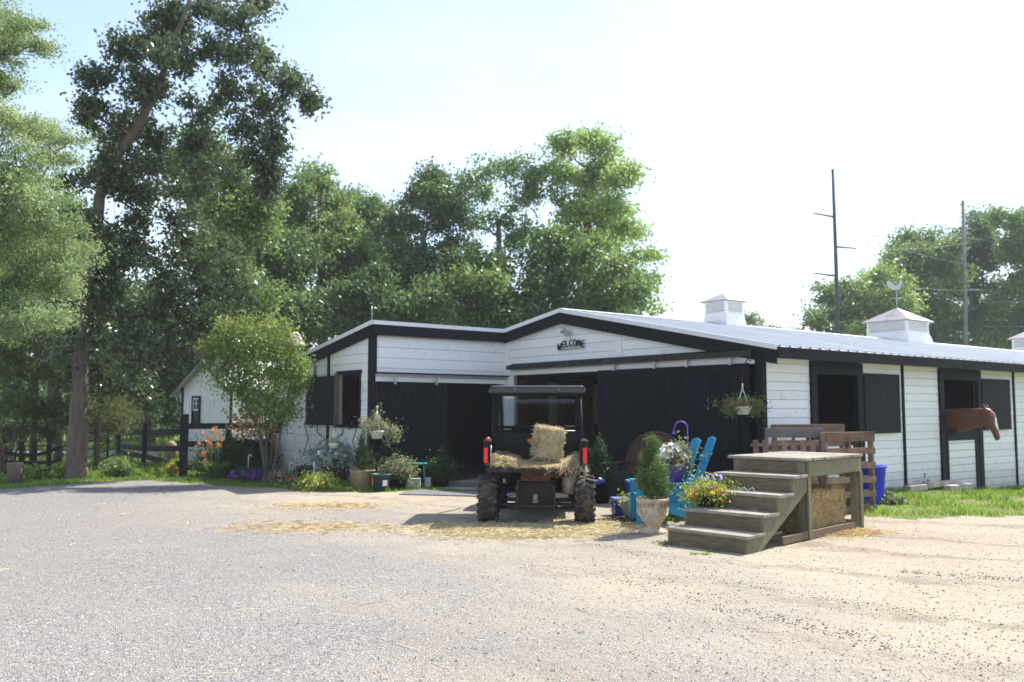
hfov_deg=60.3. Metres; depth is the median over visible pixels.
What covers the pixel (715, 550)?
grass tuft
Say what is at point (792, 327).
woodland tree
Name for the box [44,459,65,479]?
weed clump
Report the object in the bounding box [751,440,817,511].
wooden pallet
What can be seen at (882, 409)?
upper door
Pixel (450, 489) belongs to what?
grass tuft
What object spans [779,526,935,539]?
loose straw
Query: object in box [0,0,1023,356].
sky
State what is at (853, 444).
lower door
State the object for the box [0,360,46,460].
sapling
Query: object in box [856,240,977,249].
power line
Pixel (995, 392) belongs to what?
upper door
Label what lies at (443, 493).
rubber mat
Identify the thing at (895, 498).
weed clump
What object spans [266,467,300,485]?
petunia plant
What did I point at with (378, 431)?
hanging basket
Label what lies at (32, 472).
weed clump
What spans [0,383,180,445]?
hedge thicket
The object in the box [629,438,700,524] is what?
garden chair
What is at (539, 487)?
utility vehicle
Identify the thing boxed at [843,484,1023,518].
grass
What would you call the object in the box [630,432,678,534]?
urn planter
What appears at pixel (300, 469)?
petunia plant
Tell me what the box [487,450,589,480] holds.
loose hay
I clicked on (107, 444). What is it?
metal gate
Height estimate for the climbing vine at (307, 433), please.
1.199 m
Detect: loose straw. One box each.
[155,516,427,539]
[222,501,405,512]
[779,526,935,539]
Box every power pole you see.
[813,169,855,333]
[948,200,982,345]
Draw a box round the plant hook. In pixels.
[671,421,688,489]
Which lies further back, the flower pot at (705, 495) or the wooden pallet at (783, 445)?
the wooden pallet at (783, 445)
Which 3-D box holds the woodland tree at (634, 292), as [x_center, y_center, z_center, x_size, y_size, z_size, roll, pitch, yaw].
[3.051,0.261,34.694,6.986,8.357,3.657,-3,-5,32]
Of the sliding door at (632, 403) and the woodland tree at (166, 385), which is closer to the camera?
the sliding door at (632, 403)
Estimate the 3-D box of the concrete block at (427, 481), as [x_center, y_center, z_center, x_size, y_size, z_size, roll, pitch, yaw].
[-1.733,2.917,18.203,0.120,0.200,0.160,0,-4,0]
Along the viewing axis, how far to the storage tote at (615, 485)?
15.63 m
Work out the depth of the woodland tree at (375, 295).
33.10 m
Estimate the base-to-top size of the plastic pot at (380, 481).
0.340 m
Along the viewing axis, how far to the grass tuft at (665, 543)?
10.44 m
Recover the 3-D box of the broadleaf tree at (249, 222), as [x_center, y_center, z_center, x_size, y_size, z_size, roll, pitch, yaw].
[-8.841,-1.515,27.350,4.763,10.760,4.315,4,-6,-41]
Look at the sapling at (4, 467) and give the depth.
21.47 m
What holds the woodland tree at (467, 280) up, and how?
on the field
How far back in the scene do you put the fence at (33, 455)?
20.21 m
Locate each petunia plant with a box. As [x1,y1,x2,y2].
[213,462,270,482]
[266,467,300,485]
[283,459,319,477]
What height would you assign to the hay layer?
0.146 m
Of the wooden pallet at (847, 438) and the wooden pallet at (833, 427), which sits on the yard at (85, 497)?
the wooden pallet at (833, 427)
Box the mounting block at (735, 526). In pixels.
[666,451,863,553]
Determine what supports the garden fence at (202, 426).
on the lawn at (914, 508)
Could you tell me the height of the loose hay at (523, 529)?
0.063 m
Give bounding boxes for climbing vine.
[304,413,324,459]
[335,413,358,455]
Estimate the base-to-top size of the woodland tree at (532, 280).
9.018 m
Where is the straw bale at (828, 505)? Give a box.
[778,481,846,533]
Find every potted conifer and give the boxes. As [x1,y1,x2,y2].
[346,424,382,490]
[587,432,625,503]
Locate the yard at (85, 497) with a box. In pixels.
[0,479,1023,681]
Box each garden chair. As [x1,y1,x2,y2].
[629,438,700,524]
[666,436,715,507]
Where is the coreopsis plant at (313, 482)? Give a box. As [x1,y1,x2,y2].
[275,468,347,492]
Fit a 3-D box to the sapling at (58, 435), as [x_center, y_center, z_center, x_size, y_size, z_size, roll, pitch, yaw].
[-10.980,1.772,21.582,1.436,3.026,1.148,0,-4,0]
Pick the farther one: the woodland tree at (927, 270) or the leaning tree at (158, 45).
the woodland tree at (927, 270)
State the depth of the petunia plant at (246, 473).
19.38 m
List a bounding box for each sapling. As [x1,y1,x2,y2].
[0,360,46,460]
[0,376,43,473]
[27,354,91,459]
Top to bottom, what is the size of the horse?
1.827 m
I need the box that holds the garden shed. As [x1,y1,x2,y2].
[166,358,277,461]
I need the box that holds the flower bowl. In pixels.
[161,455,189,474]
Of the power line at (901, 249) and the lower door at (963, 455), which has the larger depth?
the power line at (901, 249)
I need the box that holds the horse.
[945,404,999,439]
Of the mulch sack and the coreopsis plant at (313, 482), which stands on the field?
the mulch sack
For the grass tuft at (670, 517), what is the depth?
12.81 m
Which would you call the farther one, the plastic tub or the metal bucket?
the plastic tub
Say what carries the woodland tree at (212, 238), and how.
on the field
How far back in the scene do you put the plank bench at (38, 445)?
23.72 m
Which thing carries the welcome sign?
attached to the stable barn
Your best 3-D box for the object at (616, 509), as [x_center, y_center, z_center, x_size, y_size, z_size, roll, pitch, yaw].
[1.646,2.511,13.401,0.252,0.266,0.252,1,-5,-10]
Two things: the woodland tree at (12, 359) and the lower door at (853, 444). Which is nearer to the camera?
the lower door at (853, 444)
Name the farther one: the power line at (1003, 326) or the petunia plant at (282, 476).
the power line at (1003, 326)
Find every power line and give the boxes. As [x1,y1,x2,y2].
[668,249,853,317]
[816,214,945,260]
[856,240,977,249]
[984,326,1023,326]
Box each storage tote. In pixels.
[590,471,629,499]
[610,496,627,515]
[623,470,643,490]
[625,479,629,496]
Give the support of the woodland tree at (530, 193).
on the field
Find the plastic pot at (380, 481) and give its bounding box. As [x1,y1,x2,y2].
[370,473,391,491]
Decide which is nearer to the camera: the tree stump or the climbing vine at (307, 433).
the tree stump
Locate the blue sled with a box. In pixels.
[594,477,604,484]
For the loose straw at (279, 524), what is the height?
0.038 m
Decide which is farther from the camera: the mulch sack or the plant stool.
the mulch sack
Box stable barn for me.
[270,277,1023,489]
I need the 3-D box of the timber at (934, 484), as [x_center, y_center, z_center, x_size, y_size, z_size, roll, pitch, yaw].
[8.671,2.904,17.887,1.050,0.110,0.100,3,-6,-38]
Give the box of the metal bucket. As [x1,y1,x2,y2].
[611,489,629,517]
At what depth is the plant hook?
13.18 m
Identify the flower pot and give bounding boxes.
[658,430,712,481]
[673,466,742,509]
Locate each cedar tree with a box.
[0,307,119,460]
[54,357,150,469]
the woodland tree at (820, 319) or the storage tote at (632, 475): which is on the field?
the woodland tree at (820, 319)
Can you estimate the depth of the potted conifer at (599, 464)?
15.08 m
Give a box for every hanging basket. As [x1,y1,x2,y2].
[327,416,341,447]
[351,380,403,452]
[707,359,771,420]
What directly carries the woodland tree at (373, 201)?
on the field
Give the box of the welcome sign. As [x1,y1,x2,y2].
[557,339,584,350]
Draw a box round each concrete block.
[405,478,420,488]
[425,477,430,486]
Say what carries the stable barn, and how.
on the yard at (85, 497)
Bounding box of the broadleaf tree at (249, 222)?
[147,117,313,360]
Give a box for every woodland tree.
[0,190,138,451]
[95,267,224,446]
[179,207,315,361]
[207,214,346,360]
[230,152,386,357]
[302,254,464,339]
[314,180,420,336]
[355,155,494,320]
[388,258,546,328]
[402,231,583,326]
[446,145,553,302]
[503,239,672,317]
[511,214,646,314]
[519,116,656,291]
[605,219,676,317]
[744,306,783,328]
[783,323,805,329]
[792,270,873,334]
[839,261,935,335]
[858,218,980,345]
[933,197,1018,344]
[957,200,1023,349]
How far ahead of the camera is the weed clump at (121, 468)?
20.75 m
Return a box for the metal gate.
[86,422,118,465]
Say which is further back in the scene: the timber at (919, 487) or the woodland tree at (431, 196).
the woodland tree at (431, 196)
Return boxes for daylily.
[194,425,242,479]
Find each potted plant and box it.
[369,451,420,489]
[416,446,463,487]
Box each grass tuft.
[433,487,476,490]
[658,540,674,544]
[664,513,684,520]
[690,552,710,554]
[703,549,725,551]
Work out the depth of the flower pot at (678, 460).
12.34 m
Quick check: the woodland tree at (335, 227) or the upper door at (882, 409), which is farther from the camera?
the woodland tree at (335, 227)
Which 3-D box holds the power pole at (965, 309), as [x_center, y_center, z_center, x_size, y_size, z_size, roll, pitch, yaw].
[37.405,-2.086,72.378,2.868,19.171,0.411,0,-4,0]
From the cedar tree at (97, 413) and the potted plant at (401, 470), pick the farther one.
the cedar tree at (97, 413)
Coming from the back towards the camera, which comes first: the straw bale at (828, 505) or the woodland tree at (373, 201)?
the woodland tree at (373, 201)
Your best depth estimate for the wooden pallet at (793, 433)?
13.91 m
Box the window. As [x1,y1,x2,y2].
[191,396,200,422]
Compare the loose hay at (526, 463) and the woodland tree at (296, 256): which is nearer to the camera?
the loose hay at (526, 463)
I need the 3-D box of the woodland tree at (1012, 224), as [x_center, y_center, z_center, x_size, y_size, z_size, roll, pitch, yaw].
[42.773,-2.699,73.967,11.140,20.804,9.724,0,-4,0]
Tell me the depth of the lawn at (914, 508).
15.18 m
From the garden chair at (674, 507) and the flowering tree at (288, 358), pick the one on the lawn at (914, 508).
the flowering tree at (288, 358)
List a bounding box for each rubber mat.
[399,490,515,496]
[431,482,478,486]
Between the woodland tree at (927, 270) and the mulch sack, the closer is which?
the mulch sack
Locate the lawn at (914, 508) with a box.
[0,471,1023,519]
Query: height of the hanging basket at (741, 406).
1.090 m
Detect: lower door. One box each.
[828,441,858,476]
[946,430,980,488]
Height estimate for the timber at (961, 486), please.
0.110 m
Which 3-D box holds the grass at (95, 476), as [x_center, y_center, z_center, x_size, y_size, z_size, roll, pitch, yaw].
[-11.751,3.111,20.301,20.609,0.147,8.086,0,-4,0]
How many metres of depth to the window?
26.63 m
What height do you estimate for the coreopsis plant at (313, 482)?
0.487 m
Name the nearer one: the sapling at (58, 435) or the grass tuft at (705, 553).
the grass tuft at (705, 553)
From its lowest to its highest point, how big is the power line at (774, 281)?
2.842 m
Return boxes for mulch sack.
[164,441,177,458]
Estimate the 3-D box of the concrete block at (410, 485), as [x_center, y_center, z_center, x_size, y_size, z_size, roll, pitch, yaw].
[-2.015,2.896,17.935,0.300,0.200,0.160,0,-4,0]
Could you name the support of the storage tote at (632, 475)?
on the yard at (85, 497)
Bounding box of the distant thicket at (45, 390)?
[0,339,317,435]
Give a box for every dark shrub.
[175,426,264,478]
[221,418,286,472]
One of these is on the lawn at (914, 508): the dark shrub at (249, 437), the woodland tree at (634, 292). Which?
the dark shrub at (249, 437)
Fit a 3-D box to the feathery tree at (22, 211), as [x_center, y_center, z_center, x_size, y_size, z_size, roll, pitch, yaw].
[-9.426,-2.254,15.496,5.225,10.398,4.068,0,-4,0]
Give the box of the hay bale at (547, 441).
[529,423,566,461]
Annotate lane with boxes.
[14,451,178,454]
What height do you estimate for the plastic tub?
0.640 m
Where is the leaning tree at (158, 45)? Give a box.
[33,0,332,479]
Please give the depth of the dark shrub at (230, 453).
20.74 m
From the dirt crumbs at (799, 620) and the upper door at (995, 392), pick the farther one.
the upper door at (995, 392)
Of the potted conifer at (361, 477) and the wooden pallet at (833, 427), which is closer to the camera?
the wooden pallet at (833, 427)
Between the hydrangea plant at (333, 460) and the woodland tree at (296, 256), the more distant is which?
the woodland tree at (296, 256)
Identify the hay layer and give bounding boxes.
[491,454,579,466]
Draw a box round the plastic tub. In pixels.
[861,465,886,503]
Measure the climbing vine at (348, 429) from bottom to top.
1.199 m
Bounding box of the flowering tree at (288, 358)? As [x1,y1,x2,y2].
[185,308,316,482]
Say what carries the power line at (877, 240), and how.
attached to the power pole at (837, 320)
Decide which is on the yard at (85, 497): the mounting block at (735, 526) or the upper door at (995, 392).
the mounting block at (735, 526)
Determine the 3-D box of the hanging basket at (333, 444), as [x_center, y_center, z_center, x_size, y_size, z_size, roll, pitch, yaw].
[-3.719,1.921,18.569,0.352,0.674,0.443,0,-4,0]
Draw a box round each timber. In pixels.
[903,484,927,491]
[924,480,953,487]
[944,483,971,490]
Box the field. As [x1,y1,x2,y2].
[0,428,192,469]
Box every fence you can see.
[4,438,62,478]
[117,414,188,476]
[187,423,272,472]
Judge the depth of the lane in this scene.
32.78 m
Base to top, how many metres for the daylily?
1.242 m
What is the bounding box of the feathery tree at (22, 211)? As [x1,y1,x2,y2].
[0,0,112,354]
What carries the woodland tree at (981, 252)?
on the field
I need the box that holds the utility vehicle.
[476,385,595,522]
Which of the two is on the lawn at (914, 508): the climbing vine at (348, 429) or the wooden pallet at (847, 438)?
the wooden pallet at (847, 438)
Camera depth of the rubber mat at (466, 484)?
18.49 m
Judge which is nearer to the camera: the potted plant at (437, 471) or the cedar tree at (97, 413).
the potted plant at (437, 471)
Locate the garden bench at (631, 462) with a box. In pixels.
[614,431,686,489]
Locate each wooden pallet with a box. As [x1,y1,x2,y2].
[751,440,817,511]
[765,428,821,491]
[771,424,845,499]
[820,432,877,512]
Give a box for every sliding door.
[379,377,447,480]
[597,357,751,489]
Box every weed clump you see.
[23,462,44,479]
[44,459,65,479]
[92,453,142,477]
[868,490,913,504]
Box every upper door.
[863,373,900,433]
[981,379,1011,429]
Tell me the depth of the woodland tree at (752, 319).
94.80 m
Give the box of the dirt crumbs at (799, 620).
[572,542,1023,672]
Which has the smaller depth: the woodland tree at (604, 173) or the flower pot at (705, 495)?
the flower pot at (705, 495)
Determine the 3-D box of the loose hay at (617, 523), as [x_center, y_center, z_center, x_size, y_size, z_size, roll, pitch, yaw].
[1.128,2.528,12.247,2.544,0.046,2.013,0,-4,0]
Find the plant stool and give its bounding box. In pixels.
[409,462,427,485]
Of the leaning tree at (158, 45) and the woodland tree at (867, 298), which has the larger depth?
the woodland tree at (867, 298)
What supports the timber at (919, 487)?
on the lawn at (914, 508)
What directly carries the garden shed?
on the field
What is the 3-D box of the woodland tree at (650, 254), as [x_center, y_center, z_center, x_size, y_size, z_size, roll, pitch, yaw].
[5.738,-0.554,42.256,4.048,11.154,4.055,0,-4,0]
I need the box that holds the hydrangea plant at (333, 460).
[293,435,378,482]
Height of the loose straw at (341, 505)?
0.042 m
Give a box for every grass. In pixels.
[0,464,454,491]
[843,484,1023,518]
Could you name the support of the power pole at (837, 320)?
on the field
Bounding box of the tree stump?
[6,462,23,483]
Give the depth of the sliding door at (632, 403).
16.44 m
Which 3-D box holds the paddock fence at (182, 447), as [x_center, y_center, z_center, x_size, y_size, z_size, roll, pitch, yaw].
[-10.215,2.874,24.695,0.228,1.690,8.924,3,-5,-33]
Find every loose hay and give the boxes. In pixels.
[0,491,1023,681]
[313,518,662,543]
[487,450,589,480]
[522,516,671,533]
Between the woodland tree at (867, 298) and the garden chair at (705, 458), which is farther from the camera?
the woodland tree at (867, 298)
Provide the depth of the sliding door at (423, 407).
19.13 m

